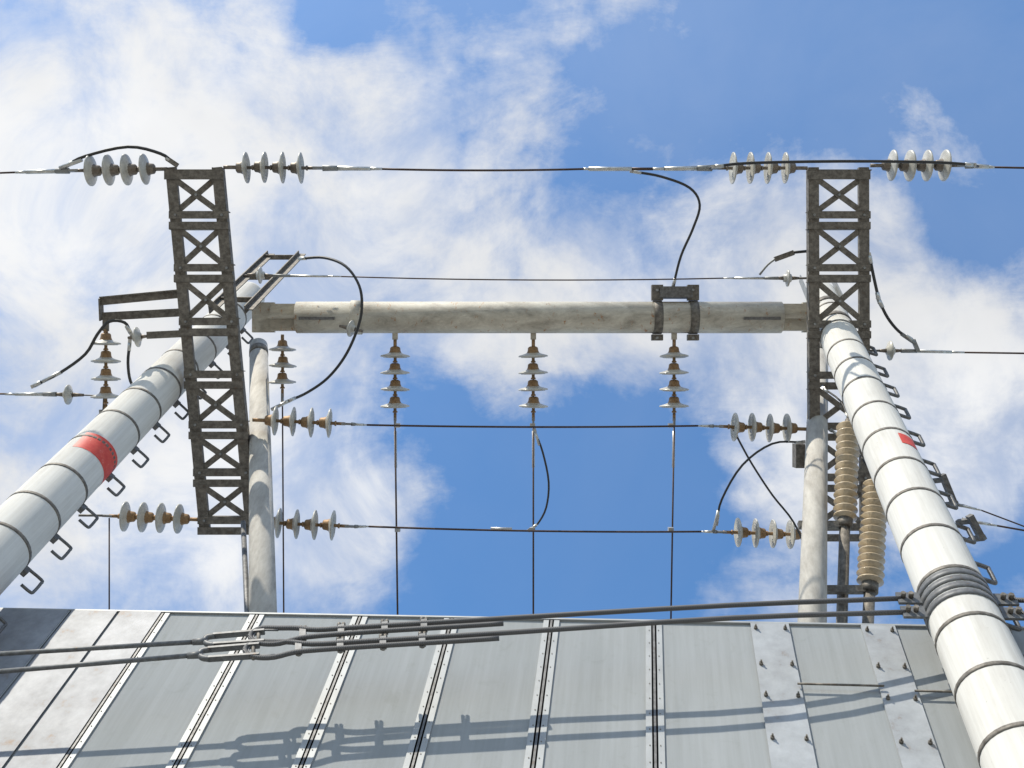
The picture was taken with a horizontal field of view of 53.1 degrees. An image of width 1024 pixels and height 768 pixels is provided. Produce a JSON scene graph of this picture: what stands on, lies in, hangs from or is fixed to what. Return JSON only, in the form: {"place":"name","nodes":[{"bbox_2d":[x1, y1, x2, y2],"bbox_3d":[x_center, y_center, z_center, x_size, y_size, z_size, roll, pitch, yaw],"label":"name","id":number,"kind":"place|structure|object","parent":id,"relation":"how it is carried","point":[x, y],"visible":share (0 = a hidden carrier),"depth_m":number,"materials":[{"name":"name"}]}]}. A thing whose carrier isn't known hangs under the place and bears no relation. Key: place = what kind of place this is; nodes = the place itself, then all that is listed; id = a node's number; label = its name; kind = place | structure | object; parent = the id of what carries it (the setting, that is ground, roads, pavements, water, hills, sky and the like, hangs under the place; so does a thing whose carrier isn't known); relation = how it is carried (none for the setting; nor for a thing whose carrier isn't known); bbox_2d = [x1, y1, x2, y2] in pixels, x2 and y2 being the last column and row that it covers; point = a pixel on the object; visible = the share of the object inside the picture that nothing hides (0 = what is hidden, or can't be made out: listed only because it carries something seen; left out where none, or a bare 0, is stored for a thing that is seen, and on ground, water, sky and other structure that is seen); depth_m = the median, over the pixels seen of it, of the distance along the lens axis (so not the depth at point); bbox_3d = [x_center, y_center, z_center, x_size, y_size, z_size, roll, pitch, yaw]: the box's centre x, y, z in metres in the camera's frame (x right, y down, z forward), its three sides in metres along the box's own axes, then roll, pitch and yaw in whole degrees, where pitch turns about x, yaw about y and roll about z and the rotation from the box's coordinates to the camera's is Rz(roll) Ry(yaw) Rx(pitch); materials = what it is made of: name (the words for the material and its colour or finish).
{"place":"outdoors","nodes":[
{"label":"outdoors","id":0,"kind":"place"},
{"bbox_2d":[0,0,1023,625],"label":"sky","id":1,"kind":"structure","parent":0,"point":[201,84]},
{"label":"ground","id":2,"kind":"structure","parent":0,"visible":0},
{"bbox_2d":[0,282,264,632],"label":"concrete pole","id":3,"kind":"object","parent":2,"relation":"on","point":[41,506],"visible":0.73,"depth_m":7.31,"materials":[{"name":"paint"}]},
{"bbox_2d":[163,167,249,534],"bbox_3d":[-2.509,-0.278,8.578,0.517,1.411,2.900,-5,-66,10],"label":"crossarm","id":4,"kind":"object","parent":3,"relation":"attached to","point":[174,177],"visible":0.9,"depth_m":8.54,"materials":[{"name":"metal"}]},
{"bbox_2d":[98,289,180,338],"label":"bracket arms","id":5,"kind":"object","parent":4,"relation":"attached to","point":[104,317],"visible":0.88,"depth_m":8.59},
{"bbox_2d":[56,149,965,548],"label":"insulators","id":6,"kind":"object","parent":4,"relation":"attached to","point":[126,169],"visible":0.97,"depth_m":8.69,"materials":[{"name":"white ceramic"}]},
{"bbox_2d":[0,145,1023,618],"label":"electrical wires","id":7,"kind":"object","parent":6,"relation":"attached to","point":[798,453],"visible":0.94,"depth_m":8.71,"materials":[{"name":"metal"}]},
{"bbox_2d":[241,338,827,622],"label":"support posts","id":8,"kind":"object","parent":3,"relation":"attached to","point":[259,588],"visible":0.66,"depth_m":7.76,"materials":[{"name":"concrete"}]},
{"bbox_2d":[797,414,886,623],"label":"cable sealing ends","id":9,"kind":"object","parent":8,"relation":"attached to","point":[870,557],"visible":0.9,"depth_m":7.62,"materials":[{"name":"beige ceramic"}]},
{"bbox_2d":[805,283,1023,767],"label":"concrete pole","id":10,"kind":"object","parent":2,"relation":"on","point":[980,654],"visible":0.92,"depth_m":5.74,"materials":[{"name":"paint"}]},
{"bbox_2d":[0,568,1023,673],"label":"power cables","id":11,"kind":"object","parent":10,"relation":"attached to","point":[422,639],"visible":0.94,"depth_m":5.41,"materials":[{"name":"rubber"}]},
{"bbox_2d":[252,285,806,340],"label":"horizontal beam","id":12,"kind":"structure","parent":10,"relation":"attached to","point":[657,317],"depth_m":9.08,"materials":[{"name":"paint"}]},
{"bbox_2d":[208,250,851,319],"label":"pole top brackets","id":13,"kind":"object","parent":10,"relation":"attached to","point":[264,291],"visible":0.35,"depth_m":9.54,"materials":[{"name":"metal"}]},
{"bbox_2d":[805,167,871,541],"bbox_3d":[2.819,-0.258,8.828,0.582,1.510,2.966,-1,-65,8],"label":"crossarm","id":14,"kind":"object","parent":10,"relation":"attached to","point":[815,227],"visible":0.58,"depth_m":8.79,"materials":[{"name":"metal"}]},
{"bbox_3d":[0.496,6.005,3.119,60.000,3.793,6.000,-1,-65,8],"label":"viaduct wall","id":15,"kind":"object","parent":2,"relation":"on","visible":0},
{"bbox_2d":[0,608,1023,767],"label":"metal roof","id":16,"kind":"structure","parent":15,"relation":"on","point":[739,694],"depth_m":5.42,"materials":[{"name":"metal"}]}
]}

